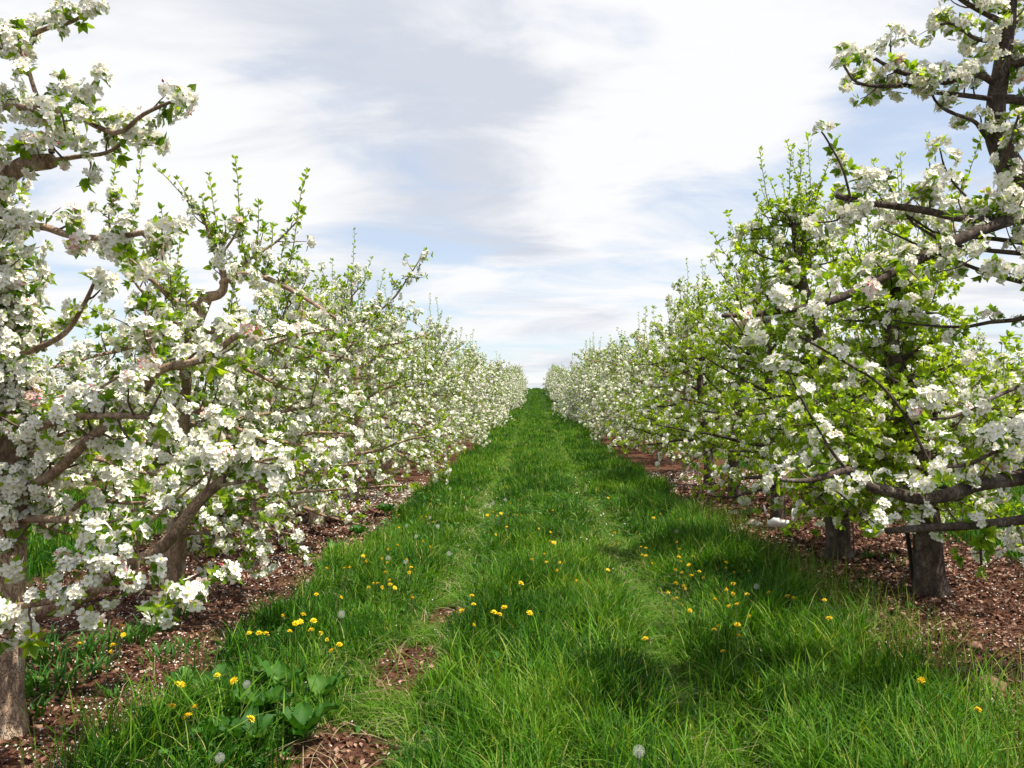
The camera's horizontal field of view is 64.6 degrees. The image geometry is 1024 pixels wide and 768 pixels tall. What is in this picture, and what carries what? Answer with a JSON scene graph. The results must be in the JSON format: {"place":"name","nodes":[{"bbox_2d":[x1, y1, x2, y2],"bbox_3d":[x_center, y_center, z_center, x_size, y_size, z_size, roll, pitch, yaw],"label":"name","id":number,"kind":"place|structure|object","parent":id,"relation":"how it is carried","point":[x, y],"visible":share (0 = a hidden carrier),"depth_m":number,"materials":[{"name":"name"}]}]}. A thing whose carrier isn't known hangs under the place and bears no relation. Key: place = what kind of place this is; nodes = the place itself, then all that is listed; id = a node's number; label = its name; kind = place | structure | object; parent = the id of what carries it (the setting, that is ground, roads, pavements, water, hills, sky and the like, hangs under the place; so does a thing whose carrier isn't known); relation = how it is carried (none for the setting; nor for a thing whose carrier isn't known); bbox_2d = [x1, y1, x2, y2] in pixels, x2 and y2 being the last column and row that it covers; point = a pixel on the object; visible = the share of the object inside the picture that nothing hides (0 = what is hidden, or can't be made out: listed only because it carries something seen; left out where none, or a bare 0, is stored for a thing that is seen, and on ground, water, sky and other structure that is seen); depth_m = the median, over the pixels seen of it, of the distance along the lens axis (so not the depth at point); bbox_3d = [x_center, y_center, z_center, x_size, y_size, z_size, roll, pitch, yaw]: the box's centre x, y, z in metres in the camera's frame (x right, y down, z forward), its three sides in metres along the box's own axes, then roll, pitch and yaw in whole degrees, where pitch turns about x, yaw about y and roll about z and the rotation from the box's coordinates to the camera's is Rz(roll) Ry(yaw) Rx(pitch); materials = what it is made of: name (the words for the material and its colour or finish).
{"place":"outdoors","nodes":[
{"label":"outdoors","id":0,"kind":"place"},
{"bbox_2d":[0,389,1023,767],"bbox_3d":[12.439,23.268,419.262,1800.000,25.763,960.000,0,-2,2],"label":"ground","id":1,"kind":"structure","parent":0,"point":[648,461],"depth_m":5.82,"materials":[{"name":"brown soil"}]},
{"bbox_2d":[25,686,69,719],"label":"weed clump","id":2,"kind":"object","parent":1,"relation":"on","point":[42,709],"visible":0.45,"depth_m":4.30,"materials":[{"name":"green plant"}]},
{"bbox_2d":[26,623,76,647],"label":"weed clump","id":3,"kind":"object","parent":1,"relation":"on","point":[50,636],"visible":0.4,"depth_m":5.48,"materials":[{"name":"green plant"}]},
{"bbox_2d":[24,658,86,700],"bbox_3d":[-2.676,1.655,4.564,0.532,0.203,0.520,1,-2,-32],"label":"weed clump","id":4,"kind":"object","parent":1,"relation":"on","point":[29,689],"visible":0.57,"depth_m":4.54,"materials":[{"name":"green plant"}]},
{"bbox_2d":[25,633,87,666],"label":"weed clump","id":5,"kind":"object","parent":1,"relation":"on","point":[44,658],"visible":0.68,"depth_m":5.09,"materials":[{"name":"green plant"}]},
{"bbox_2d":[26,355,96,476],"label":"apple tree","id":6,"kind":"object","parent":1,"relation":"on","point":[36,370],"visible":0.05,"depth_m":15.06,"materials":[{"name":"white plant"}]},
{"bbox_2d":[24,650,108,692],"bbox_3d":[-2.628,1.663,4.690,0.539,0.188,0.565,0,-2,2],"label":"weed clump","id":7,"kind":"object","parent":1,"relation":"on","point":[62,674],"visible":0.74,"depth_m":4.75,"materials":[{"name":"green plant"}]},
{"bbox_2d":[38,631,119,665],"bbox_3d":[-2.754,1.669,5.139,0.455,0.175,0.449,-1,-2,25],"label":"weed clump","id":8,"kind":"object","parent":1,"relation":"on","point":[90,648],"visible":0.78,"depth_m":5.17,"materials":[{"name":"green plant"}]},
{"bbox_2d":[39,324,154,475],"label":"apple tree","id":9,"kind":"object","parent":1,"relation":"on","point":[113,384],"visible":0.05,"depth_m":16.71,"materials":[{"name":"white plant"}]},
{"bbox_2d":[72,645,128,674],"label":"weed clump","id":10,"kind":"object","parent":1,"relation":"on","point":[90,665],"visible":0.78,"depth_m":4.96,"materials":[{"name":"green plant"}]},
{"bbox_2d":[68,621,143,651],"bbox_3d":[-2.719,1.678,5.424,0.443,0.166,0.528,0,-2,2],"label":"weed clump","id":11,"kind":"object","parent":1,"relation":"on","point":[127,631],"visible":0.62,"depth_m":5.39,"materials":[{"name":"green plant"}]},
{"bbox_2d":[87,676,141,702],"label":"weed clump","id":12,"kind":"object","parent":1,"relation":"on","point":[117,689],"visible":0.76,"depth_m":4.56,"materials":[{"name":"green plant"}]},
{"bbox_2d":[91,623,158,645],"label":"weed clump","id":13,"kind":"object","parent":1,"relation":"on","point":[142,639],"visible":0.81,"depth_m":5.50,"materials":[{"name":"green plant"}]},
{"bbox_2d":[94,349,192,467],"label":"apple tree","id":14,"kind":"object","parent":1,"relation":"on","point":[140,425],"visible":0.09,"depth_m":19.26,"materials":[{"name":"white plant"}]},
{"bbox_2d":[130,704,175,719],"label":"dock plant","id":15,"kind":"object","parent":1,"relation":"on","point":[149,710],"visible":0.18,"depth_m":4.11,"materials":[{"name":"green plant"}]},
{"bbox_2d":[127,614,182,637],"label":"weed clump","id":16,"kind":"object","parent":1,"relation":"on","point":[148,629],"visible":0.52,"depth_m":5.76,"materials":[{"name":"green plant"}]},
{"bbox_2d":[0,0,311,742],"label":"apple tree","id":17,"kind":"object","parent":1,"relation":"on","point":[42,453],"visible":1,"depth_m":3.64,"materials":[{"name":"white plant"}]},
{"bbox_2d":[135,602,188,618],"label":"weed clump","id":18,"kind":"object","parent":1,"relation":"on","point":[179,611],"visible":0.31,"depth_m":6.13,"materials":[{"name":"green plant"}]},
{"bbox_2d":[138,639,193,664],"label":"weed clump","id":19,"kind":"object","parent":1,"relation":"on","point":[157,651],"visible":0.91,"depth_m":5.17,"materials":[{"name":"green plant"}]},
{"bbox_2d":[164,664,196,684],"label":"dock plant","id":20,"kind":"object","parent":1,"relation":"on","point":[176,678],"visible":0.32,"depth_m":4.63,"materials":[{"name":"green plant"}]},
{"bbox_2d":[143,362,219,451],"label":"apple tree","id":21,"kind":"object","parent":1,"relation":"on","point":[207,399],"visible":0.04,"depth_m":21.49,"materials":[{"name":"white plant"}]},
{"bbox_2d":[162,634,202,652],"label":"weed clump","id":22,"kind":"object","parent":1,"relation":"on","point":[179,639],"visible":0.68,"depth_m":5.37,"materials":[{"name":"green plant"}]},
{"bbox_2d":[180,712,191,761],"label":"dandelion","id":23,"kind":"object","parent":1,"relation":"on","point":[187,714],"visible":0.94,"depth_m":3.73,"materials":[{"name":"yellow plant"}]},
{"bbox_2d":[38,128,384,614],"bbox_3d":[-2.229,-0.071,6.457,2.214,3.773,2.842,0,-2,2],"label":"apple tree","id":24,"kind":"object","parent":1,"relation":"on","point":[249,365],"visible":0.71,"depth_m":6.13,"materials":[{"name":"white plant"}]},
{"bbox_2d":[187,663,238,696],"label":"dock plant","id":25,"kind":"object","parent":1,"relation":"on","point":[222,667],"visible":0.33,"depth_m":4.50,"materials":[{"name":"green plant"}]},
{"bbox_2d":[181,713,245,745],"bbox_3d":[-1.379,1.633,3.824,0.300,0.150,0.287,-1,-2,20],"label":"dock plant","id":26,"kind":"object","parent":1,"relation":"on","point":[227,722],"visible":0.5,"depth_m":3.81,"materials":[{"name":"green plant"}]},
{"bbox_2d":[214,702,276,750],"bbox_3d":[-1.249,1.618,3.786,0.278,0.179,0.269,0,-2,2],"label":"dock plant","id":27,"kind":"object","parent":1,"relation":"on","point":[266,719],"visible":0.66,"depth_m":3.84,"materials":[{"name":"green plant"}]},
{"bbox_2d":[246,715,254,763],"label":"dandelion","id":28,"kind":"object","parent":1,"relation":"on","point":[251,718],"visible":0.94,"depth_m":3.70,"materials":[{"name":"yellow plant"}]},
{"bbox_2d":[231,685,293,716],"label":"dock plant","id":29,"kind":"object","parent":1,"relation":"on","point":[279,696],"visible":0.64,"depth_m":4.13,"materials":[{"name":"green plant"}]},
{"bbox_2d":[125,247,409,553],"bbox_3d":[-2.683,0.181,9.200,3.063,3.471,2.560,-1,-2,26],"label":"apple tree","id":30,"kind":"object","parent":1,"relation":"on","point":[269,306],"visible":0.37,"depth_m":9.01,"materials":[{"name":"white plant"}]},
{"bbox_2d":[249,655,308,690],"bbox_3d":[-1.312,1.618,4.531,0.330,0.205,0.236,0,-2,2],"label":"dock plant","id":31,"kind":"object","parent":1,"relation":"on","point":[280,669],"visible":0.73,"depth_m":4.56,"materials":[{"name":"green plant"}]},
{"bbox_2d":[274,390,314,431],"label":"apple tree","id":32,"kind":"object","parent":1,"relation":"on","point":[289,412],"visible":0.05,"depth_m":30.50,"materials":[{"name":"white plant"}]},
{"bbox_2d":[275,701,338,739],"bbox_3d":[-1.007,1.630,3.931,0.250,0.172,0.284,-1,-2,25],"label":"dock plant","id":33,"kind":"object","parent":1,"relation":"on","point":[306,718],"visible":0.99,"depth_m":3.93,"materials":[{"name":"green plant"}]},
{"bbox_2d":[304,670,344,702],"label":"dock plant","id":34,"kind":"object","parent":1,"relation":"on","point":[322,683],"visible":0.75,"depth_m":4.42,"materials":[{"name":"green plant"}]},
{"bbox_2d":[323,537,349,555],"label":"dock plant","id":35,"kind":"object","parent":1,"relation":"on","point":[329,541],"visible":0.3,"depth_m":8.62,"materials":[{"name":"green plant"}]},
{"bbox_2d":[229,246,457,525],"bbox_3d":[-2.404,0.052,10.944,3.260,3.791,2.406,1,-2,-16],"label":"apple tree","id":36,"kind":"object","parent":1,"relation":"on","point":[370,348],"visible":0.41,"depth_m":10.90,"materials":[{"name":"white plant"}]},
{"bbox_2d":[349,520,369,534],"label":"dock plant","id":37,"kind":"object","parent":1,"relation":"on","point":[357,529],"visible":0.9,"depth_m":9.97,"materials":[{"name":"green plant"}]},
{"bbox_2d":[266,227,466,498],"bbox_3d":[-2.760,-0.327,13.574,3.392,4.614,2.943,-1,-2,29],"label":"apple tree","id":38,"kind":"object","parent":1,"relation":"on","point":[410,382],"visible":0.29,"depth_m":13.59,"materials":[{"name":"white plant"}]},
{"bbox_2d":[351,733,393,743],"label":"twig","id":39,"kind":"object","parent":1,"relation":"on","point":[369,735],"visible":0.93,"depth_m":4.08,"materials":[{"name":"wood"}]},
{"bbox_2d":[374,501,394,513],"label":"dock plant","id":40,"kind":"object","parent":1,"relation":"on","point":[384,508],"visible":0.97,"depth_m":11.53,"materials":[{"name":"green plant"}]},
{"bbox_2d":[317,280,469,485],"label":"apple tree","id":41,"kind":"object","parent":1,"relation":"on","point":[424,404],"visible":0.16,"depth_m":15.12,"materials":[{"name":"white plant"}]},
{"bbox_2d":[333,286,461,474],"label":"apple tree","id":42,"kind":"object","parent":1,"relation":"on","point":[436,390],"visible":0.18,"depth_m":17.58,"materials":[{"name":"white plant"}]},
{"bbox_2d":[388,328,477,467],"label":"apple tree","id":43,"kind":"object","parent":1,"relation":"on","point":[434,377],"visible":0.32,"depth_m":19.61,"materials":[{"name":"white plant"}]},
{"bbox_2d":[385,338,485,456],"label":"apple tree","id":44,"kind":"object","parent":1,"relation":"on","point":[472,420],"visible":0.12,"depth_m":23.80,"materials":[{"name":"white plant"}]},
{"bbox_2d":[384,293,494,459],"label":"apple tree","id":45,"kind":"object","parent":1,"relation":"on","point":[439,329],"visible":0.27,"depth_m":22.20,"materials":[{"name":"white plant"}]},
{"bbox_2d":[413,349,490,447],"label":"apple tree","id":46,"kind":"object","parent":1,"relation":"on","point":[465,409],"visible":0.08,"depth_m":26.15,"materials":[{"name":"white plant"}]},
{"bbox_2d":[413,345,499,430],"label":"apple tree","id":47,"kind":"object","parent":1,"relation":"on","point":[474,377],"visible":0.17,"depth_m":30.61,"materials":[{"name":"white plant"}]},
{"bbox_2d":[425,350,490,435],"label":"apple tree","id":48,"kind":"object","parent":1,"relation":"on","point":[475,396],"visible":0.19,"depth_m":28.66,"materials":[{"name":"white plant"}]},
{"bbox_2d":[458,349,494,435],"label":"apple tree","id":49,"kind":"object","parent":1,"relation":"on","point":[483,398],"visible":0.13,"depth_m":32.97,"materials":[{"name":"white plant"}]},
{"bbox_2d":[449,329,507,424],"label":"apple tree","id":50,"kind":"object","parent":1,"relation":"on","point":[466,350],"visible":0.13,"depth_m":37.46,"materials":[{"name":"white plant"}]},
{"bbox_2d":[460,341,505,432],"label":"apple tree","id":51,"kind":"object","parent":1,"relation":"on","point":[479,357],"visible":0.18,"depth_m":35.27,"materials":[{"name":"white plant"}]},
{"bbox_2d":[460,342,507,426],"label":"apple tree","id":52,"kind":"object","parent":1,"relation":"on","point":[495,400],"visible":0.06,"depth_m":39.19,"materials":[{"name":"white plant"}]},
{"bbox_2d":[468,370,506,423],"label":"apple tree","id":53,"kind":"object","parent":1,"relation":"on","point":[501,384],"visible":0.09,"depth_m":41.40,"materials":[{"name":"white plant"}]},
{"bbox_2d":[481,360,507,422],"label":"apple tree","id":54,"kind":"object","parent":1,"relation":"on","point":[498,397],"visible":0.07,"depth_m":45.37,"materials":[{"name":"white plant"}]},
{"bbox_2d":[488,358,509,410],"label":"apple tree","id":55,"kind":"object","parent":1,"relation":"on","point":[493,369],"visible":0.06,"depth_m":51.98,"materials":[{"name":"white plant"}]},
{"bbox_2d":[486,363,516,420],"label":"apple tree","id":56,"kind":"object","parent":1,"relation":"on","point":[506,404],"visible":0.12,"depth_m":48.24,"materials":[{"name":"white plant"}]},
{"bbox_2d":[495,353,515,409],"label":"apple tree","id":57,"kind":"object","parent":1,"relation":"on","point":[501,368],"visible":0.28,"depth_m":61.42,"materials":[{"name":"white plant"}]},
{"bbox_2d":[0,387,1023,767],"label":"grass","id":58,"kind":"structure","parent":1,"relation":"on","point":[596,715],"depth_m":5.07,"materials":[{"name":"green plant"}]},
{"bbox_2d":[0,470,1023,767],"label":"fallen petals","id":59,"kind":"object","parent":1,"relation":"on","point":[390,520],"visible":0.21,"depth_m":7.36,"materials":[{"name":"white plant"}]},
{"bbox_2d":[504,362,524,408],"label":"apple tree","id":60,"kind":"object","parent":1,"relation":"on","point":[522,401],"visible":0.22,"depth_m":73.02,"materials":[{"name":"white plant"}]},
{"bbox_2d":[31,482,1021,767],"bbox_3d":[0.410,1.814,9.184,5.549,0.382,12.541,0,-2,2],"label":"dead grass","id":61,"kind":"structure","parent":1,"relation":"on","point":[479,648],"depth_m":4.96,"materials":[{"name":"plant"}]},
{"bbox_2d":[549,365,566,403],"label":"apple tree","id":62,"kind":"object","parent":1,"relation":"on","point":[562,369],"visible":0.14,"depth_m":80.08,"materials":[{"name":"white plant"}]},
{"bbox_2d":[553,362,576,411],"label":"apple tree","id":63,"kind":"object","parent":1,"relation":"on","point":[564,379],"visible":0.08,"depth_m":56.31,"materials":[{"name":"white plant"}]},
{"bbox_2d":[551,354,583,417],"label":"apple tree","id":64,"kind":"object","parent":1,"relation":"on","point":[554,407],"visible":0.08,"depth_m":52.00,"materials":[{"name":"white plant"}]},
{"bbox_2d":[556,364,592,419],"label":"apple tree","id":65,"kind":"object","parent":1,"relation":"on","point":[562,399],"visible":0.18,"depth_m":47.48,"materials":[{"name":"white plant"}]},
{"bbox_2d":[561,357,601,423],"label":"apple tree","id":66,"kind":"object","parent":1,"relation":"on","point":[581,393],"visible":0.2,"depth_m":41.21,"materials":[{"name":"white plant"}]},
{"bbox_2d":[566,340,596,420],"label":"apple tree","id":67,"kind":"object","parent":1,"relation":"on","point":[571,364],"visible":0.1,"depth_m":49.87,"materials":[{"name":"white plant"}]},
{"bbox_2d":[564,337,601,420],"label":"apple tree","id":68,"kind":"object","parent":1,"relation":"on","point":[585,354],"visible":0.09,"depth_m":45.90,"materials":[{"name":"white plant"}]},
{"bbox_2d":[563,333,608,418],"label":"apple tree","id":69,"kind":"object","parent":1,"relation":"on","point":[583,372],"visible":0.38,"depth_m":43.56,"materials":[{"name":"white plant"}]},
{"bbox_2d":[575,357,603,428],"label":"apple tree","id":70,"kind":"object","parent":1,"relation":"on","point":[581,411],"visible":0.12,"depth_m":38.99,"materials":[{"name":"white plant"}]},
{"bbox_2d":[158,486,1023,767],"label":"clover","id":71,"kind":"object","parent":1,"relation":"on","point":[497,655],"visible":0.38,"depth_m":6.79,"materials":[{"name":"green plant"}]},
{"bbox_2d":[579,351,612,426],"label":"apple tree","id":72,"kind":"object","parent":1,"relation":"on","point":[585,411],"visible":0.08,"depth_m":36.46,"materials":[{"name":"white plant"}]},
{"bbox_2d":[581,344,615,424],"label":"apple tree","id":73,"kind":"object","parent":1,"relation":"on","point":[594,412],"visible":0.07,"depth_m":34.81,"materials":[{"name":"white plant"}]},
{"bbox_2d":[584,364,618,436],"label":"apple tree","id":74,"kind":"object","parent":1,"relation":"on","point":[596,428],"visible":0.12,"depth_m":32.61,"materials":[{"name":"white plant"}]},
{"bbox_2d":[572,330,631,444],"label":"apple tree","id":75,"kind":"object","parent":1,"relation":"on","point":[608,371],"visible":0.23,"depth_m":28.19,"materials":[{"name":"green plant"}]},
{"bbox_2d":[591,327,640,436],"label":"apple tree","id":76,"kind":"object","parent":1,"relation":"on","point":[607,378],"visible":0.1,"depth_m":30.59,"materials":[{"name":"white plant"}]},
{"bbox_2d":[583,312,678,449],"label":"apple tree","id":77,"kind":"object","parent":1,"relation":"on","point":[587,425],"visible":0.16,"depth_m":25.90,"materials":[{"name":"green plant"}]},
{"bbox_2d":[598,328,677,452],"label":"apple tree","id":78,"kind":"object","parent":1,"relation":"on","point":[608,397],"visible":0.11,"depth_m":24.15,"materials":[{"name":"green plant"}]},
{"bbox_2d":[634,744,644,767],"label":"dandelion","id":79,"kind":"object","parent":1,"relation":"on","point":[642,751],"visible":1,"depth_m":3.16,"materials":[{"name":"white plant"}]},
{"bbox_2d":[604,327,719,458],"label":"apple tree","id":80,"kind":"object","parent":1,"relation":"on","point":[640,369],"visible":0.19,"depth_m":21.78,"materials":[{"name":"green plant"}]},
{"bbox_2d":[600,303,729,463],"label":"apple tree","id":81,"kind":"object","parent":1,"relation":"on","point":[670,460],"visible":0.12,"depth_m":20.10,"materials":[{"name":"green plant"}]},
{"bbox_2d":[609,259,764,485],"bbox_3d":[3.423,-0.226,15.511,2.697,4.425,2.832,0,-2,-6],"label":"apple tree","id":82,"kind":"object","parent":1,"relation":"on","point":[700,384],"visible":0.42,"depth_m":15.48,"materials":[{"name":"green plant"}]},
{"bbox_2d":[612,258,768,471],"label":"apple tree","id":83,"kind":"object","parent":1,"relation":"on","point":[669,300],"visible":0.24,"depth_m":17.68,"materials":[{"name":"green plant"}]},
{"bbox_2d":[605,223,798,499],"bbox_3d":[3.498,-0.326,13.596,3.920,4.631,3.221,-1,-2,17],"label":"apple tree","id":84,"kind":"object","parent":1,"relation":"on","point":[731,461],"visible":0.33,"depth_m":13.22,"materials":[{"name":"green plant"}]},
{"bbox_2d":[649,221,832,518],"bbox_3d":[3.380,-0.237,11.341,2.644,4.350,2.776,-1,-2,22],"label":"apple tree","id":85,"kind":"object","parent":1,"relation":"on","point":[728,436],"visible":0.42,"depth_m":11.23,"materials":[{"name":"green plant"}]},
{"bbox_2d":[731,505,761,516],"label":"weed clump","id":86,"kind":"object","parent":1,"relation":"on","point":[748,510],"visible":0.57,"depth_m":11.58,"materials":[{"name":"green plant"}]},
{"bbox_2d":[745,519,762,525],"bbox_3d":[3.136,1.832,10.526,0.252,0.147,0.201,0,-2,-13],"label":"stone","id":87,"kind":"object","parent":1,"relation":"on","point":[751,523],"visible":0.4,"depth_m":10.48,"materials":[{"name":"grey stone"}]},
{"bbox_2d":[763,505,793,526],"bbox_3d":[3.380,1.675,10.227,0.388,0.280,0.271,0,-2,14],"label":"trunk guard","id":88,"kind":"object","parent":1,"relation":"on","point":[775,522],"visible":0.77,"depth_m":10.12,"materials":[{"name":"white plastic"}]},
{"bbox_2d":[689,132,986,560],"bbox_3d":[3.487,-0.391,8.504,2.746,4.502,3.043,0,-2,-12],"label":"apple tree","id":89,"kind":"object","parent":1,"relation":"on","point":[797,265],"visible":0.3,"depth_m":8.47,"materials":[{"name":"green plant"}]},
{"bbox_2d":[852,524,854,556],"bbox_3d":[3.562,1.682,8.442,0.032,0.467,0.016,0,-2,2],"label":"rod","id":90,"kind":"object","parent":1,"relation":"on","point":[853,539],"visible":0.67,"depth_m":8.44,"materials":[{"name":"grey metal"}]},
{"bbox_2d":[858,548,885,558],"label":"weed clump","id":91,"kind":"object","parent":1,"relation":"on","point":[867,554],"visible":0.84,"depth_m":8.49,"materials":[{"name":"green plant"}]},
{"bbox_2d":[721,0,1023,580],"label":"apple tree","id":92,"kind":"object","parent":1,"relation":"on","point":[925,78],"visible":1,"depth_m":4.38,"materials":[{"name":"white plant"}]},
{"bbox_2d":[737,131,1023,598],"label":"apple tree","id":93,"kind":"object","parent":1,"relation":"on","point":[866,418],"visible":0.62,"depth_m":6.66,"materials":[{"name":"green plant"}]},
{"bbox_2d":[905,533,912,581],"bbox_3d":[3.480,1.568,7.063,0.120,0.640,0.038,0,-2,-12],"label":"stake","id":94,"kind":"object","parent":1,"relation":"on","point":[909,546],"visible":0.51,"depth_m":7.05,"materials":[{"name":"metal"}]},
{"bbox_2d":[926,321,1020,464],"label":"apple tree","id":95,"kind":"object","parent":1,"relation":"on","point":[980,344],"visible":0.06,"depth_m":18.49,"materials":[{"name":"white plant"}]},
{"bbox_2d":[966,641,983,648],"bbox_3d":[3.072,1.742,5.380,0.128,0.074,0.093,1,-2,-32],"label":"stone","id":96,"kind":"object","parent":1,"relation":"on","point":[974,645],"visible":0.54,"depth_m":5.35,"materials":[{"name":"brown stone"}]},
{"bbox_2d":[946,334,1023,467],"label":"apple tree","id":97,"kind":"object","parent":1,"relation":"on","point":[1021,371],"visible":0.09,"depth_m":16.20,"materials":[{"name":"white plant"}]},
{"bbox_2d":[973,675,1007,692],"bbox_3d":[2.751,1.738,4.659,0.146,0.108,0.188,1,-2,-32],"label":"stone","id":98,"kind":"object","parent":1,"relation":"on","point":[1003,687],"visible":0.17,"depth_m":4.62,"materials":[{"name":"brown stone"}]},
{"bbox_2d":[998,660,1010,668],"bbox_3d":[3.046,1.739,5.006,0.076,0.061,0.097,-2,-3,38],"label":"stone","id":99,"kind":"object","parent":1,"relation":"on","point":[1004,663],"visible":0.64,"depth_m":4.98,"materials":[{"name":"brown stone"}]},
{"bbox_2d":[0,0,1023,389],"label":"sky","id":100,"kind":"structure","parent":0,"point":[560,165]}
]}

